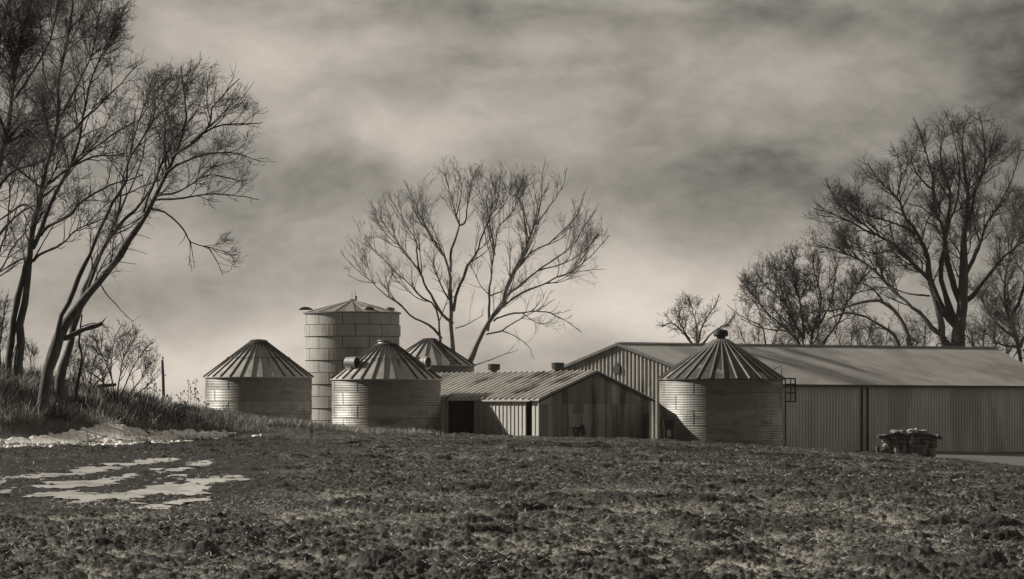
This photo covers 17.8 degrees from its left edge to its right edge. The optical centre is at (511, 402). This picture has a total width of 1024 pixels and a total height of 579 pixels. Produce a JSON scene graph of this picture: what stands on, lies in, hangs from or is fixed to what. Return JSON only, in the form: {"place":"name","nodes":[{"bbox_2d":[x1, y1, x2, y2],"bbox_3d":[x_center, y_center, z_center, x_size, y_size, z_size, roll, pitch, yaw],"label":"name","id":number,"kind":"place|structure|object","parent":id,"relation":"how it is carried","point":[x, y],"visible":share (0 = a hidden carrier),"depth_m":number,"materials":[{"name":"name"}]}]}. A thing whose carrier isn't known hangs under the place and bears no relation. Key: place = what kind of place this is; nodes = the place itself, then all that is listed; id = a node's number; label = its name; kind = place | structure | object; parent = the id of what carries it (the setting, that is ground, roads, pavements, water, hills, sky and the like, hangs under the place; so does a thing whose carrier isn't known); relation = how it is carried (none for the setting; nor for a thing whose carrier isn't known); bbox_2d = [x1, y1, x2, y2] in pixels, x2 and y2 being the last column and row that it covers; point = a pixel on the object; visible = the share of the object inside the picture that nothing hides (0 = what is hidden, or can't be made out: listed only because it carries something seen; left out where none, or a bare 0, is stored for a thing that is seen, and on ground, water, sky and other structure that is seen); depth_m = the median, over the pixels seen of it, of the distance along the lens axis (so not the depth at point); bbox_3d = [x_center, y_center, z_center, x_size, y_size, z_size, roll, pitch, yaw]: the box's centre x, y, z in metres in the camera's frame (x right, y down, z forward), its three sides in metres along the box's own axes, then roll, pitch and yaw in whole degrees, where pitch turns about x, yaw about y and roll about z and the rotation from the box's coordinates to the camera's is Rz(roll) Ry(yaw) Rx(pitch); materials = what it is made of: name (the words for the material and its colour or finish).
{"place":"outdoors","nodes":[
{"label":"outdoors","id":0,"kind":"place"},
{"bbox_2d":[0,392,1023,578],"bbox_3d":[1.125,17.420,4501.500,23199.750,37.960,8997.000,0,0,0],"label":"field","id":1,"kind":"structure","parent":0,"point":[345,462],"depth_m":52.18,"materials":[{"name":"soil"}]},
{"bbox_2d":[0,290,40,367],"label":"bare shrub","id":2,"kind":"object","parent":1,"relation":"on","point":[2,322],"visible":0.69,"depth_m":154.47,"materials":[{"name":"black plant"}]},
{"bbox_2d":[0,0,83,275],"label":"bare tree","id":3,"kind":"object","parent":1,"relation":"on","point":[27,17],"visible":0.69,"depth_m":152.28,"materials":[{"name":"black plant"}]},
{"bbox_2d":[0,0,148,382],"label":"bare tree","id":4,"kind":"object","parent":1,"relation":"on","point":[38,212],"visible":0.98,"depth_m":143.48,"materials":[{"name":"black plant"}]},
{"bbox_2d":[65,376,89,392],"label":"bank brush","id":5,"kind":"object","parent":1,"relation":"on","point":[70,379],"visible":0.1,"depth_m":157.29,"materials":[{"name":"black plant"}]},
{"bbox_2d":[59,329,111,392],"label":"bare shrub","id":6,"kind":"object","parent":1,"relation":"on","point":[76,371],"visible":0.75,"depth_m":155.66,"materials":[{"name":"black plant"}]},
{"bbox_2d":[0,366,181,428],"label":"pale brush","id":7,"kind":"object","parent":1,"relation":"on","point":[38,417],"visible":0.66,"depth_m":143.49,"materials":[{"name":"plant"}]},
{"bbox_2d":[82,379,115,389],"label":"fallen log","id":8,"kind":"object","parent":1,"relation":"on","point":[97,385],"visible":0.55,"depth_m":157.96,"materials":[{"name":"black wood"}]},
{"bbox_2d":[54,90,186,404],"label":"bare tree","id":9,"kind":"object","parent":1,"relation":"on","point":[59,386],"visible":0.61,"depth_m":148.29,"materials":[{"name":"black plant"}]},
{"bbox_2d":[77,318,163,406],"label":"bare shrub","id":10,"kind":"object","parent":1,"relation":"on","point":[129,345],"visible":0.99,"depth_m":154.22,"materials":[{"name":"black plant"}]},
{"bbox_2d":[0,422,260,448],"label":"snow","id":11,"kind":"structure","parent":1,"relation":"on","point":[102,433],"depth_m":140.04,"materials":[{"name":"white snow"}]},
{"bbox_2d":[0,384,230,446],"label":"grass","id":12,"kind":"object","parent":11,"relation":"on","point":[187,437],"visible":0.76,"depth_m":141.39,"materials":[{"name":"plant"}]},
{"bbox_2d":[0,458,261,508],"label":"puddle ice","id":13,"kind":"structure","parent":1,"relation":"on","point":[191,487],"depth_m":69.16,"materials":[{"name":"grey ice"}]},
{"bbox_2d":[36,52,273,412],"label":"bare tree","id":14,"kind":"object","parent":1,"relation":"on","point":[60,336],"visible":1,"depth_m":139.41,"materials":[{"name":"black plant"}]},
{"bbox_2d":[0,356,325,428],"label":"undergrowth","id":15,"kind":"object","parent":1,"relation":"on","point":[147,400],"visible":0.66,"depth_m":149.69,"materials":[{"name":"grey plant"}]},
{"bbox_2d":[161,357,165,399],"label":"fence post","id":16,"kind":"object","parent":1,"relation":"on","point":[163,376],"visible":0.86,"depth_m":167.94,"materials":[{"name":"brown wood"}]},
{"bbox_2d":[187,386,192,404],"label":"dry weed","id":17,"kind":"object","parent":1,"relation":"on","point":[190,394],"visible":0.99,"depth_m":174.78,"materials":[{"name":"grey plant"}]},
{"bbox_2d":[203,339,313,421],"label":"grain bin","id":18,"kind":"object","parent":1,"relation":"on","point":[260,377],"visible":0.7,"depth_m":241.01,"materials":[{"name":"metal"}]},
{"bbox_2d":[135,398,445,435],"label":"bank grass","id":19,"kind":"structure","parent":1,"relation":"on","point":[259,424],"depth_m":173.99,"materials":[{"name":"grey plant"}]},
{"bbox_2d":[299,290,400,423],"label":"silo","id":20,"kind":"object","parent":1,"relation":"on","point":[336,335],"visible":0.41,"depth_m":252.87,"materials":[{"name":"metal"}]},
{"bbox_2d":[330,340,442,432],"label":"grain bin","id":21,"kind":"object","parent":1,"relation":"on","point":[386,383],"visible":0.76,"depth_m":230.52,"materials":[{"name":"metal"}]},
{"bbox_2d":[406,338,475,373],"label":"grain bin","id":22,"kind":"object","parent":1,"relation":"on","point":[444,358],"visible":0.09,"depth_m":265.96,"materials":[{"name":"metal"}]},
{"bbox_2d":[341,156,609,364],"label":"bare tree","id":23,"kind":"object","parent":1,"relation":"on","point":[523,185],"visible":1,"depth_m":285.83,"materials":[{"name":"grey plant"}]},
{"bbox_2d":[0,419,1023,578],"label":"stubble","id":24,"kind":"object","parent":1,"relation":"on","point":[267,500],"visible":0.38,"depth_m":46.70,"materials":[{"name":"plant"}]},
{"bbox_2d":[436,362,654,438],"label":"shed","id":25,"kind":"structure","parent":1,"relation":"on","point":[557,402],"depth_m":227.60,"materials":[{"name":"metal"}]},
{"bbox_2d":[449,401,473,432],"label":"doorway","id":26,"kind":"structure","parent":25,"relation":"in","point":[461,413],"depth_m":235.77,"materials":[{"name":"black"}]},
{"bbox_2d":[531,401,531,434],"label":"doorway","id":27,"kind":"structure","parent":25,"relation":"in","point":[531,401],"depth_m":225.74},
{"bbox_2d":[568,422,585,436],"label":"bush","id":28,"kind":"object","parent":1,"relation":"on","point":[579,426],"visible":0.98,"depth_m":220.88,"materials":[{"name":"grey plant"}]},
{"bbox_2d":[663,420,673,439],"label":"utility box","id":29,"kind":"object","parent":1,"relation":"on","point":[668,425],"visible":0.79,"depth_m":219.28,"materials":[{"name":"metal"}]},
{"bbox_2d":[657,293,737,342],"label":"bare tree","id":30,"kind":"object","parent":1,"relation":"on","point":[697,335],"visible":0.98,"depth_m":321.12,"materials":[{"name":"black plant"}]},
{"bbox_2d":[657,329,795,446],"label":"grain bin","id":31,"kind":"object","parent":1,"relation":"on","point":[720,388],"visible":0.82,"depth_m":223.62,"materials":[{"name":"metal"}]},
{"bbox_2d":[725,310,792,343],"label":"bare shrub","id":32,"kind":"object","parent":1,"relation":"on","point":[758,331],"visible":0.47,"depth_m":339.25,"materials":[{"name":"black plant"}]},
{"bbox_2d":[727,238,882,345],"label":"bare tree","id":33,"kind":"object","parent":1,"relation":"on","point":[793,324],"visible":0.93,"depth_m":325.05,"materials":[{"name":"black plant"}]},
{"bbox_2d":[768,314,850,345],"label":"bare shrub","id":34,"kind":"object","parent":1,"relation":"on","point":[794,342],"visible":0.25,"depth_m":336.47,"materials":[{"name":"black plant"}]},
{"bbox_2d":[788,278,912,346],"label":"bare tree","id":35,"kind":"object","parent":1,"relation":"on","point":[902,322],"visible":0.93,"depth_m":319.20,"materials":[{"name":"black plant"}]},
{"bbox_2d":[815,312,889,345],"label":"bare shrub","id":36,"kind":"object","parent":1,"relation":"on","point":[857,331],"visible":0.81,"depth_m":316.59,"materials":[{"name":"black plant"}]},
{"bbox_2d":[881,447,890,453],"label":"boulder","id":37,"kind":"object","parent":1,"relation":"on","point":[887,450],"visible":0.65,"depth_m":246.80,"materials":[{"name":"grey stone"}]},
{"bbox_2d":[852,308,922,346],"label":"bare shrub","id":38,"kind":"object","parent":1,"relation":"on","point":[887,331],"visible":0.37,"depth_m":327.70,"materials":[{"name":"black plant"}]},
{"bbox_2d":[801,104,1023,345],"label":"bare tree","id":39,"kind":"object","parent":1,"relation":"on","point":[961,296],"visible":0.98,"depth_m":329.75,"materials":[{"name":"black plant"}]},
{"bbox_2d":[885,304,963,346],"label":"bare shrub","id":40,"kind":"object","parent":1,"relation":"on","point":[924,343],"visible":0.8,"depth_m":319.68,"materials":[{"name":"black plant"}]},
{"bbox_2d":[946,312,1018,353],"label":"bare shrub","id":41,"kind":"object","parent":1,"relation":"on","point":[994,331],"visible":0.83,"depth_m":323.44,"materials":[{"name":"black plant"}]},
{"bbox_2d":[957,181,1023,362],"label":"bare tree","id":42,"kind":"object","parent":1,"relation":"on","point":[1007,300],"visible":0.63,"depth_m":344.21,"materials":[{"name":"black plant"}]},
{"bbox_2d":[973,308,1023,360],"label":"bare shrub","id":43,"kind":"object","parent":1,"relation":"on","point":[1013,328],"visible":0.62,"depth_m":332.50,"materials":[{"name":"black plant"}]},
{"bbox_2d":[0,0,1023,407],"label":"sky","id":44,"kind":"structure","parent":0,"point":[702,133],"materials":[{"name":"grey"}]},
{"bbox_2d":[876,444,879,452],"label":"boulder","id":45,"kind":"object","parent":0,"point":[877,449],"visible":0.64,"depth_m":246.92,"materials":[{"name":"grey stone"}]},
{"bbox_2d":[917,451,1023,465],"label":"yard","id":46,"kind":"structure","parent":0,"point":[1008,458],"depth_m":264.12,"materials":[{"name":"grey concrete"}]},
{"bbox_2d":[551,342,1023,452],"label":"barn","id":47,"kind":"structure","parent":46,"relation":"on","point":[955,398],"depth_m":281.36,"materials":[{"name":"metal"}]},
{"bbox_2d":[876,428,941,457],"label":"debris pile","id":48,"kind":"object","parent":46,"relation":"on","point":[922,442],"visible":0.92,"depth_m":251.14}
]}

